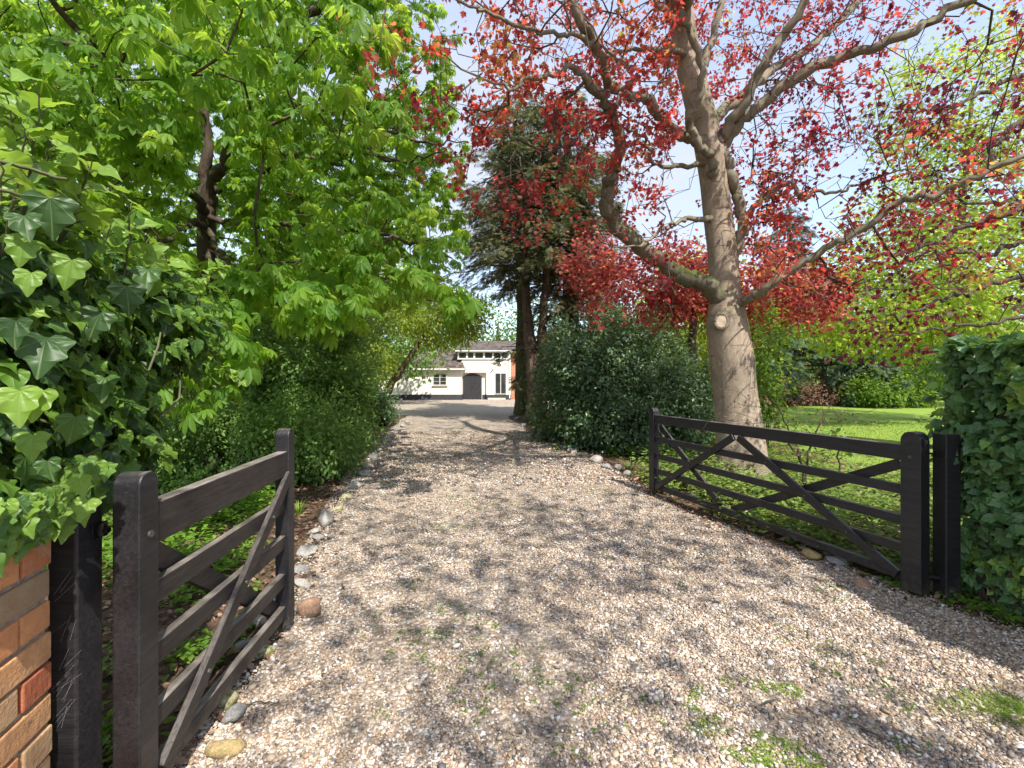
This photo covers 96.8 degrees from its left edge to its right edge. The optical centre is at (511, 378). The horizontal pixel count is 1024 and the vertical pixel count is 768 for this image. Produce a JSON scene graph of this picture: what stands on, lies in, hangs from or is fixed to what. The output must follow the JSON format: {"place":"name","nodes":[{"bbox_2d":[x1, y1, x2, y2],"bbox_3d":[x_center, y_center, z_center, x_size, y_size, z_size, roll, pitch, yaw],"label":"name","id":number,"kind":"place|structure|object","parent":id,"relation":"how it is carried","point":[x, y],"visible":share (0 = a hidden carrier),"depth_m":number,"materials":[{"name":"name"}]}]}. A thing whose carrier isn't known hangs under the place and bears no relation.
{"place":"outdoors","nodes":[
{"label":"outdoors","id":0,"kind":"place"},
{"bbox_2d":[391,399,553,415],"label":"forecourt","id":1,"kind":"structure","parent":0,"point":[474,407],"depth_m":25.30,"materials":[{"name":"beige gravel"}]},
{"bbox_2d":[3,0,1023,377],"label":"sky","id":2,"kind":"structure","parent":0,"point":[685,201],"materials":[{"name":"blue"}]},
{"bbox_2d":[45,381,1023,767],"bbox_3d":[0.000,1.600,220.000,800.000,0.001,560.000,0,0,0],"label":"ground","id":3,"kind":"structure","parent":0,"point":[211,625],"depth_m":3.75,"materials":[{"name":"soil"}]},
{"bbox_2d":[0,539,51,767],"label":"brick pier","id":4,"kind":"structure","parent":3,"relation":"on","point":[25,699],"depth_m":1.36,"materials":[{"name":"orange brick"}]},
{"bbox_2d":[0,67,246,577],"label":"ivy","id":5,"kind":"object","parent":4,"relation":"on","point":[72,377],"visible":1,"depth_m":1.47,"materials":[{"name":"green plant"}]},
{"bbox_2d":[48,499,110,767],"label":"gatepost","id":6,"kind":"object","parent":3,"relation":"on","point":[75,599],"visible":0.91,"depth_m":1.50,"materials":[{"name":"black wood"}]},
{"bbox_2d":[49,139,196,255],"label":"broadleaf tree","id":7,"kind":"object","parent":3,"relation":"on","point":[146,209],"depth_m":17.91,"materials":[{"name":"green plant"}]},
{"bbox_2d":[45,567,262,767],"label":"ground cover","id":8,"kind":"object","parent":3,"relation":"on","point":[190,655],"visible":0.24,"depth_m":2.58,"materials":[{"name":"green plant"}]},
{"bbox_2d":[45,462,299,590],"bbox_3d":[-4.037,1.443,5.406,4.192,0.353,4.279,0,0,0],"label":"ground cover","id":9,"kind":"object","parent":3,"relation":"on","point":[251,500],"visible":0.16,"depth_m":4.45,"materials":[{"name":"green plant"}]},
{"bbox_2d":[110,348,263,462],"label":"evergreen shrub","id":10,"kind":"object","parent":3,"relation":"on","point":[190,392],"visible":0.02,"depth_m":8.47,"materials":[{"name":"green plant"}]},
{"bbox_2d":[113,428,293,767],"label":"field gate","id":11,"kind":"structure","parent":3,"relation":"on","point":[147,519],"depth_m":1.82,"materials":[{"name":"black wood"}]},
{"bbox_2d":[217,687,238,711],"bbox_3d":[-1.413,1.572,2.244,0.123,0.129,0.133,-7,-6,-7],"label":"edging stone","id":12,"kind":"object","parent":3,"relation":"on","point":[229,699],"visible":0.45,"depth_m":2.21,"materials":[{"name":"stone"}]},
{"bbox_2d":[0,0,484,459],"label":"chestnut tree","id":13,"kind":"object","parent":3,"relation":"on","point":[133,136],"visible":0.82,"depth_m":5.04,"materials":[{"name":"green plant"}]},
{"bbox_2d":[235,638,251,650],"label":"edging stone","id":14,"kind":"object","parent":3,"relation":"on","point":[241,645],"visible":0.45,"depth_m":2.68,"materials":[{"name":"grey stone"}]},
{"bbox_2d":[110,362,399,494],"bbox_3d":[-4.373,0.843,7.134,5.114,2.357,2.812,0,0,0],"label":"evergreen shrub","id":15,"kind":"object","parent":3,"relation":"on","point":[249,435],"visible":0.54,"depth_m":6.79,"materials":[{"name":"green plant"}]},
{"bbox_2d":[250,614,266,627],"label":"edging stone","id":16,"kind":"object","parent":3,"relation":"on","point":[259,621],"visible":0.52,"depth_m":2.93,"materials":[{"name":"grey stone"}]},
{"bbox_2d":[254,645,275,658],"bbox_3d":[-1.454,1.591,2.641,0.149,0.077,0.105,1,16,5],"label":"edging stone","id":17,"kind":"object","parent":3,"relation":"on","point":[267,649],"visible":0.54,"depth_m":2.62,"materials":[{"name":"stone"}]},
{"bbox_2d":[150,136,387,401],"bbox_3d":[-11.378,-4.495,19.894,12.202,12.454,8.818,0,0,0],"label":"broadleaf tree","id":18,"kind":"object","parent":3,"relation":"on","point":[242,237],"visible":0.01,"depth_m":18.31,"materials":[{"name":"green plant"}]},
{"bbox_2d":[196,255,391,460],"bbox_3d":[-4.588,-0.196,9.636,4.183,4.617,3.355,0,0,26],"label":"evergreen shrub","id":19,"kind":"object","parent":3,"relation":"on","point":[327,369],"visible":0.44,"depth_m":9.05,"materials":[{"name":"green plant"}]},
{"bbox_2d":[191,254,403,424],"bbox_3d":[-6.156,-0.749,12.999,6.192,5.906,4.310,0,0,0],"label":"evergreen shrub","id":20,"kind":"object","parent":3,"relation":"on","point":[386,332],"visible":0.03,"depth_m":12.87,"materials":[{"name":"green plant"}]},
{"bbox_2d":[294,564,310,574],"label":"edging stone","id":21,"kind":"object","parent":3,"relation":"on","point":[298,568],"visible":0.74,"depth_m":3.76,"materials":[{"name":"white stone"}]},
{"bbox_2d":[294,498,310,515],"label":"grass tuft","id":22,"kind":"object","parent":3,"relation":"on","point":[297,510],"visible":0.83,"depth_m":5.38,"materials":[{"name":"green plant"}]},
{"bbox_2d":[296,545,317,556],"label":"edging stone","id":23,"kind":"object","parent":3,"relation":"on","point":[305,550],"visible":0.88,"depth_m":4.11,"materials":[{"name":"grey stone"}]},
{"bbox_2d":[308,528,319,533],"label":"edging stone","id":24,"kind":"object","parent":3,"relation":"on","point":[313,530],"visible":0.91,"depth_m":4.68,"materials":[{"name":"grey stone"}]},
{"bbox_2d":[312,534,323,540],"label":"edging stone","id":25,"kind":"object","parent":3,"relation":"on","point":[317,537],"visible":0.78,"depth_m":4.51,"materials":[{"name":"grey stone"}]},
{"bbox_2d":[263,379,375,477],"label":"evergreen shrub","id":26,"kind":"object","parent":3,"relation":"on","point":[311,413],"visible":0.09,"depth_m":8.11,"materials":[{"name":"green plant"}]},
{"bbox_2d":[368,453,377,459],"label":"edging stone","id":27,"kind":"object","parent":3,"relation":"on","point":[372,456],"visible":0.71,"depth_m":8.99,"materials":[{"name":"grey stone"}]},
{"bbox_2d":[354,384,404,426],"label":"evergreen shrub","id":28,"kind":"object","parent":3,"relation":"on","point":[386,402],"visible":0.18,"depth_m":15.37,"materials":[{"name":"green plant"}]},
{"bbox_2d":[337,247,469,395],"bbox_3d":[-9.041,-3.825,29.206,12.563,11.128,7.967,0,0,0],"label":"broadleaf tree","id":29,"kind":"object","parent":3,"relation":"on","point":[401,348],"visible":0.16,"depth_m":27.79,"materials":[{"name":"green plant"}]},
{"bbox_2d":[342,262,498,415],"bbox_3d":[-3.910,-1.600,18.567,6.810,6.906,4.341,0,0,0],"label":"tree","id":30,"kind":"object","parent":3,"relation":"on","point":[419,320],"visible":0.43,"depth_m":18.11,"materials":[{"name":"green plant"}]},
{"bbox_2d":[378,341,545,399],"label":"cream house","id":31,"kind":"structure","parent":3,"relation":"on","point":[469,375],"depth_m":34.99,"materials":[{"name":"white paint"}]},
{"bbox_2d":[433,374,446,384],"bbox_3d":[-5.454,0.048,34.375,1.033,0.871,0.060,0,0,0],"label":"window","id":32,"kind":"structure","parent":31,"relation":"in","point":[437,380],"depth_m":34.39,"materials":[{"name":"white glass"}]},
{"bbox_2d":[458,352,466,358],"bbox_3d":[-3.809,-1.806,35.010,0.657,0.525,0.060,0,0,0],"label":"window","id":33,"kind":"structure","parent":31,"relation":"in","point":[461,355],"depth_m":35.03,"materials":[{"name":"white glass"}]},
{"bbox_2d":[467,352,473,358],"bbox_3d":[-3.185,-1.806,35.010,0.538,0.525,0.060,0,0,0],"label":"window","id":34,"kind":"structure","parent":31,"relation":"in","point":[470,355],"depth_m":35.03,"materials":[{"name":"white glass"}]},
{"bbox_2d":[463,373,481,398],"bbox_3d":[-3.059,0.578,35.210,1.433,2.004,0.140,0,0,0],"label":"garage door","id":35,"kind":"structure","parent":31,"relation":"in","point":[476,379],"depth_m":35.20,"materials":[{"name":"grey wood"}]},
{"bbox_2d":[474,352,483,358],"bbox_3d":[-2.528,-1.806,35.010,0.722,0.525,0.060,0,0,0],"label":"window","id":36,"kind":"structure","parent":31,"relation":"in","point":[477,355],"depth_m":35.03,"materials":[{"name":"white glass"}]},
{"bbox_2d":[484,352,492,358],"bbox_3d":[-1.806,-1.806,35.010,0.670,0.525,0.060,0,0,0],"label":"window","id":37,"kind":"structure","parent":31,"relation":"in","point":[487,355],"depth_m":35.03,"materials":[{"name":"white glass"}]},
{"bbox_2d":[493,352,500,358],"bbox_3d":[-1.149,-1.806,35.010,0.591,0.525,0.060,0,0,0],"label":"window","id":38,"kind":"structure","parent":31,"relation":"in","point":[494,353],"depth_m":35.03,"materials":[{"name":"white glass"}]},
{"bbox_2d":[495,373,505,393],"bbox_3d":[-0.870,0.360,34.975,0.886,1.640,0.060,0,0,0],"label":"french door","id":39,"kind":"structure","parent":31,"relation":"in","point":[500,378],"depth_m":34.99,"materials":[{"name":"white glass"}]},
{"bbox_2d":[501,352,508,358],"bbox_3d":[-0.545,-1.806,35.010,0.565,0.525,0.060,0,0,0],"label":"window","id":40,"kind":"structure","parent":31,"relation":"in","point":[506,355],"depth_m":35.03,"materials":[{"name":"white glass"}]},
{"bbox_2d":[440,286,555,367],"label":"broadleaf tree","id":41,"kind":"object","parent":3,"relation":"on","point":[498,337],"visible":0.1,"depth_m":49.24,"materials":[{"name":"green plant"}]},
{"bbox_2d":[470,119,561,414],"bbox_3d":[0.414,-5.205,20.452,4.818,13.747,4.621,0,0,0],"label":"conifer","id":42,"kind":"object","parent":3,"relation":"on","point":[519,396],"visible":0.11,"depth_m":20.25,"materials":[{"name":"green plant"}]},
{"bbox_2d":[440,87,639,423],"bbox_3d":[0.843,-4.393,17.049,7.648,12.147,7.022,0,0,-34],"label":"conifer","id":43,"kind":"object","parent":3,"relation":"on","point":[488,237],"visible":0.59,"depth_m":16.20,"materials":[{"name":"green plant"}]},
{"bbox_2d":[489,132,628,418],"bbox_3d":[2.224,-4.072,18.065,5.651,11.503,5.638,0,0,-21],"label":"conifer","id":44,"kind":"object","parent":3,"relation":"on","point":[570,308],"visible":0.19,"depth_m":17.06,"materials":[{"name":"green plant"}]},
{"bbox_2d":[601,463,611,468],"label":"edging stone","id":45,"kind":"object","parent":3,"relation":"on","point":[606,466],"visible":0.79,"depth_m":8.06,"materials":[{"name":"grey stone"}]},
{"bbox_2d":[520,289,700,449],"bbox_3d":[2.594,-0.115,11.406,4.812,4.304,3.661,0,0,0],"label":"laurel bush","id":46,"kind":"object","parent":3,"relation":"on","point":[575,371],"visible":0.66,"depth_m":10.84,"materials":[{"name":"green plant"}]},
{"bbox_2d":[614,464,622,470],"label":"edging stone","id":47,"kind":"object","parent":3,"relation":"on","point":[618,467],"visible":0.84,"depth_m":7.98,"materials":[{"name":"grey stone"}]},
{"bbox_2d":[623,470,632,474],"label":"edging stone","id":48,"kind":"object","parent":3,"relation":"on","point":[626,472],"visible":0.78,"depth_m":7.55,"materials":[{"name":"grey stone"}]},
{"bbox_2d":[542,332,715,457],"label":"laurel bush","id":49,"kind":"object","parent":3,"relation":"on","point":[635,433],"visible":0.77,"depth_m":9.69,"materials":[{"name":"green plant"}]},
{"bbox_2d":[616,458,643,470],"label":"grass tuft","id":50,"kind":"object","parent":3,"relation":"on","point":[629,467],"visible":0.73,"depth_m":7.81,"materials":[{"name":"green plant"}]},
{"bbox_2d":[632,474,642,481],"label":"edging stone","id":51,"kind":"object","parent":3,"relation":"on","point":[636,478],"visible":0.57,"depth_m":7.11,"materials":[{"name":"brown stone"}]},
{"bbox_2d":[268,319,1023,391],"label":"woodland","id":52,"kind":"object","parent":3,"relation":"on","point":[704,356],"visible":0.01,"depth_m":57.32,"materials":[{"name":"green plant"}]},
{"bbox_2d":[305,0,1023,480],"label":"copper tree","id":53,"kind":"object","parent":3,"relation":"on","point":[707,134],"visible":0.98,"depth_m":6.55,"materials":[{"name":"red plant"}]},
{"bbox_2d":[525,417,823,466],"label":"ground cover","id":54,"kind":"object","parent":3,"relation":"on","point":[671,453],"visible":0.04,"depth_m":9.11,"materials":[{"name":"green plant"}]},
{"bbox_2d":[773,522,799,536],"bbox_3d":[2.837,1.572,4.744,0.280,0.106,0.326,-4,0,-2],"label":"edging stone","id":55,"kind":"object","parent":3,"relation":"on","point":[786,528],"visible":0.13,"depth_m":4.67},
{"bbox_2d":[649,408,929,594],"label":"field gate","id":56,"kind":"structure","parent":3,"relation":"on","point":[909,454],"depth_m":3.98,"materials":[{"name":"black wood"}]},
{"bbox_2d":[698,353,887,509],"bbox_3d":[3.438,0.626,5.696,2.597,1.945,1.906,0,0,-34],"label":"twiggy shrub","id":57,"kind":"object","parent":3,"relation":"on","point":[804,478],"visible":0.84,"depth_m":5.71,"materials":[{"name":"brown plant"}]},
{"bbox_2d":[629,442,971,574],"bbox_3d":[4.238,1.322,5.538,4.851,0.609,4.221,0,0,0],"label":"ground cover","id":58,"kind":"object","parent":3,"relation":"on","point":[878,499],"visible":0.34,"depth_m":5.09,"materials":[{"name":"green plant"}]},
{"bbox_2d":[800,548,821,560],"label":"edging stone","id":59,"kind":"object","parent":3,"relation":"on","point":[809,554],"visible":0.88,"depth_m":4.00,"materials":[{"name":"beige stone"}]},
{"bbox_2d":[825,555,848,566],"bbox_3d":[2.813,1.574,3.927,0.149,0.070,0.182,-10,8,-3],"label":"edging stone","id":60,"kind":"object","parent":3,"relation":"on","point":[838,561],"visible":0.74,"depth_m":3.90,"materials":[{"name":"grey stone"}]},
{"bbox_2d":[813,427,862,491],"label":"sapling","id":61,"kind":"object","parent":3,"relation":"on","point":[832,431],"visible":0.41,"depth_m":5.59,"materials":[{"name":"green plant"}]},
{"bbox_2d":[847,548,870,568],"bbox_3d":[3.072,1.565,3.939,0.246,0.163,0.313,6,4,5],"label":"edging stone","id":62,"kind":"object","parent":3,"relation":"on","point":[853,549],"visible":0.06,"depth_m":3.95,"materials":[{"name":"grey stone"}]},
{"bbox_2d":[864,303,1012,371],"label":"broadleaf tree","id":63,"kind":"object","parent":3,"relation":"on","point":[887,345],"depth_m":46.69,"materials":[{"name":"green plant"}]},
{"bbox_2d":[857,570,1023,628],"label":"ground cover","id":64,"kind":"object","parent":3,"relation":"on","point":[997,612],"visible":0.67,"depth_m":3.18,"materials":[{"name":"green plant"}]},
{"bbox_2d":[930,433,960,600],"bbox_3d":[3.145,1.100,3.335,0.190,1.400,0.110,0,0,0],"label":"gatepost","id":65,"kind":"object","parent":3,"relation":"on","point":[945,577],"visible":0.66,"depth_m":3.28,"materials":[{"name":"black wood"}]},
{"bbox_2d":[909,332,1023,616],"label":"ivy hedge","id":66,"kind":"object","parent":3,"relation":"on","point":[990,428],"visible":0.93,"depth_m":3.15,"materials":[{"name":"green plant"}]},
{"bbox_2d":[172,416,1023,767],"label":"driveway","id":67,"kind":"structure","parent":0,"point":[422,424],"depth_m":2.79,"materials":[{"name":"beige gravel"}]},
{"bbox_2d":[204,738,246,759],"bbox_3d":[-1.225,1.584,1.940,0.158,0.091,0.087,0,0,-8],"label":"edging stone","id":68,"kind":"object","parent":67,"relation":"on","point":[221,749],"visible":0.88,"depth_m":1.92,"materials":[{"name":"beige stone"}]},
{"bbox_2d":[221,702,246,723],"bbox_3d":[-1.307,1.577,2.150,0.096,0.068,0.129,-13,-10,-10],"label":"edging stone","id":69,"kind":"object","parent":67,"relation":"on","point":[236,712],"visible":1,"depth_m":2.12,"materials":[{"name":"grey stone"}]},
{"bbox_2d":[244,701,277,704],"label":"twig","id":70,"kind":"object","parent":67,"relation":"on","point":[260,701],"visible":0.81,"depth_m":2.21,"materials":[{"name":"beige wood"}]},
{"bbox_2d":[294,578,310,588],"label":"edging stone","id":71,"kind":"object","parent":67,"relation":"on","point":[302,583],"visible":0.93,"depth_m":3.48,"materials":[{"name":"white stone"}]},
{"bbox_2d":[296,597,321,617],"bbox_3d":[-1.385,1.581,3.114,0.155,0.151,0.215,-19,0,-32],"label":"edging stone","id":72,"kind":"object","parent":67,"relation":"on","point":[309,608],"visible":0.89,"depth_m":3.06,"materials":[{"name":"brown stone"}]},
{"bbox_2d":[318,509,333,526],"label":"edging stone","id":73,"kind":"object","parent":67,"relation":"on","point":[325,518],"visible":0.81,"depth_m":4.94,"materials":[{"name":"grey stone"}]},
{"bbox_2d":[330,504,342,511],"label":"edging stone","id":74,"kind":"object","parent":67,"relation":"on","point":[340,507],"visible":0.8,"depth_m":5.49,"materials":[{"name":"beige stone"}]},
{"bbox_2d":[340,493,351,499],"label":"edging stone","id":75,"kind":"object","parent":67,"relation":"on","point":[345,495],"visible":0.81,"depth_m":6.05,"materials":[{"name":"beige stone"}]},
{"bbox_2d":[349,479,362,488],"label":"edging stone","id":76,"kind":"object","parent":67,"relation":"on","point":[354,483],"visible":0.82,"depth_m":6.66,"materials":[{"name":"grey stone"}]},
{"bbox_2d":[356,469,370,476],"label":"edging stone","id":77,"kind":"object","parent":67,"relation":"on","point":[365,473],"visible":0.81,"depth_m":7.42,"materials":[{"name":"grey stone"}]},
{"bbox_2d":[360,462,371,467],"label":"edging stone","id":78,"kind":"object","parent":67,"relation":"on","point":[369,465],"visible":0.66,"depth_m":8.14,"materials":[{"name":"grey stone"}]},
{"bbox_2d":[381,437,391,442],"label":"edging stone","id":79,"kind":"object","parent":67,"relation":"on","point":[388,440],"visible":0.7,"depth_m":11.37,"materials":[{"name":"grey stone"}]},
{"bbox_2d":[567,448,577,452],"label":"edging stone","id":80,"kind":"object","parent":67,"relation":"on","point":[573,450],"visible":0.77,"depth_m":9.80,"materials":[{"name":"grey stone"}]},
{"bbox_2d":[581,452,589,457],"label":"edging stone","id":81,"kind":"object","parent":67,"relation":"on","point":[584,454],"visible":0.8,"depth_m":9.27,"materials":[{"name":"grey stone"}]},
{"bbox_2d":[589,455,603,463],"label":"edging stone","id":82,"kind":"object","parent":67,"relation":"on","point":[596,459],"visible":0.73,"depth_m":8.64,"materials":[{"name":"beige stone"}]},
{"bbox_2d":[357,488,968,761],"bbox_3d":[0.904,1.580,4.423,3.840,0.035,5.057,0,0,0],"label":"moss","id":83,"kind":"object","parent":67,"relation":"on","point":[594,698],"visible":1,"depth_m":2.50,"materials":[{"name":"green plant"}]},
{"bbox_2d":[682,675,828,767],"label":"moss","id":84,"kind":"object","parent":67,"relation":"on","point":[767,759],"visible":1,"depth_m":1.99,"materials":[{"name":"green plant"}]},
{"bbox_2d":[763,698,779,704],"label":"twig","id":85,"kind":"object","parent":67,"relation":"on","point":[765,701],"visible":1,"depth_m":2.22,"materials":[{"name":"beige wood"}]},
{"bbox_2d":[840,720,884,739],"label":"twig","id":86,"kind":"object","parent":67,"relation":"on","point":[865,729],"visible":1,"depth_m":2.04,"materials":[{"name":"brown wood"}]},
{"bbox_2d":[854,578,871,589],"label":"edging stone","id":87,"kind":"object","parent":67,"relation":"on","point":[861,582],"visible":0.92,"depth_m":3.49,"materials":[{"name":"brown stone"}]},
{"bbox_2d":[906,685,1005,723],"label":"grass tuft","id":88,"kind":"object","parent":67,"relation":"on","point":[954,707],"visible":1,"depth_m":2.21,"materials":[{"name":"green plant"}]},
{"bbox_2d":[938,683,1023,738],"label":"grass tuft","id":89,"kind":"object","parent":67,"relation":"on","point":[1018,707],"visible":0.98,"depth_m":2.21,"materials":[{"name":"green plant"}]},
{"bbox_2d":[683,394,973,482],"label":"lawn","id":90,"kind":"structure","parent":0,"point":[907,414],"depth_m":17.03,"materials":[{"name":"green plant"}]},
{"bbox_2d":[629,290,758,419],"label":"leafy bush","id":91,"kind":"object","parent":90,"relation":"on","point":[702,352],"visible":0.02,"depth_m":13.81,"materials":[{"name":"green plant"}]},
{"bbox_2d":[625,238,767,369],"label":"broadleaf tree","id":92,"kind":"object","parent":90,"relation":"on","point":[742,261],"visible":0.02,"depth_m":21.08,"materials":[{"name":"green plant"}]},
{"bbox_2d":[547,224,863,408],"bbox_3d":[5.521,-1.306,13.023,8.939,6.038,3.442,0,0,0],"label":"red tree","id":93,"kind":"object","parent":90,"relation":"on","point":[682,298],"visible":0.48,"depth_m":12.70,"materials":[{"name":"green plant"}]},
{"bbox_2d":[745,295,817,449],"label":"leafy bush","id":94,"kind":"object","parent":90,"relation":"on","point":[771,376],"visible":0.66,"depth_m":9.52,"materials":[{"name":"green plant"}]},
{"bbox_2d":[752,290,814,404],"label":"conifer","id":95,"kind":"object","parent":90,"relation":"on","point":[798,376],"visible":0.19,"depth_m":25.87,"materials":[{"name":"green plant"}]},
{"bbox_2d":[742,274,866,388],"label":"broadleaf tree","id":96,"kind":"object","parent":90,"relation":"on","point":[808,363],"visible":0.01,"depth_m":43.34,"materials":[{"name":"green plant"}]},
{"bbox_2d":[770,376,848,406],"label":"russet bush","id":97,"kind":"object","parent":90,"relation":"on","point":[816,398],"visible":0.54,"depth_m":26.69,"materials":[{"name":"red plant"}]},
{"bbox_2d":[755,203,874,392],"bbox_3d":[18.358,-4.960,29.671,9.348,13.271,9.037,0,0,-32],"label":"conifer","id":98,"kind":"object","parent":90,"relation":"on","point":[793,352],"visible":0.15,"depth_m":29.27,"materials":[{"name":"green plant"}]},
{"bbox_2d":[783,320,852,397],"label":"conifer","id":99,"kind":"object","parent":90,"relation":"on","point":[813,369],"visible":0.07,"depth_m":32.90,"materials":[{"name":"green plant"}]},
{"bbox_2d":[813,320,921,408],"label":"conifer","id":100,"kind":"object","parent":90,"relation":"on","point":[831,379],"visible":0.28,"depth_m":26.19,"materials":[{"name":"green plant"}]},
{"bbox_2d":[753,27,1023,369],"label":"tree","id":101,"kind":"object","parent":90,"relation":"on","point":[993,156],"visible":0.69,"depth_m":7.67,"materials":[{"name":"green plant"}]},
{"bbox_2d":[836,364,942,408],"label":"leafy bush","id":102,"kind":"object","parent":90,"relation":"on","point":[889,395],"visible":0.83,"depth_m":24.91,"materials":[{"name":"green plant"}]},
{"bbox_2d":[774,0,1023,422],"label":"yellow green tree","id":103,"kind":"object","parent":90,"relation":"on","point":[988,307],"visible":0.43,"depth_m":15.21,"materials":[{"name":"green plant"}]},
{"bbox_2d":[887,314,945,397],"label":"conifer","id":104,"kind":"object","parent":90,"relation":"on","point":[922,368],"visible":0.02,"depth_m":34.09,"materials":[{"name":"green plant"}]},
{"bbox_2d":[892,364,946,398],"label":"evergreen shrub","id":105,"kind":"object","parent":90,"relation":"on","point":[927,380],"visible":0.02,"depth_m":34.41,"materials":[{"name":"green plant"}]},
{"bbox_2d":[876,199,1023,405],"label":"broadleaf tree","id":106,"kind":"object","parent":90,"relation":"on","point":[936,376],"visible":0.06,"depth_m":25.89,"materials":[{"name":"green plant"}]}
]}

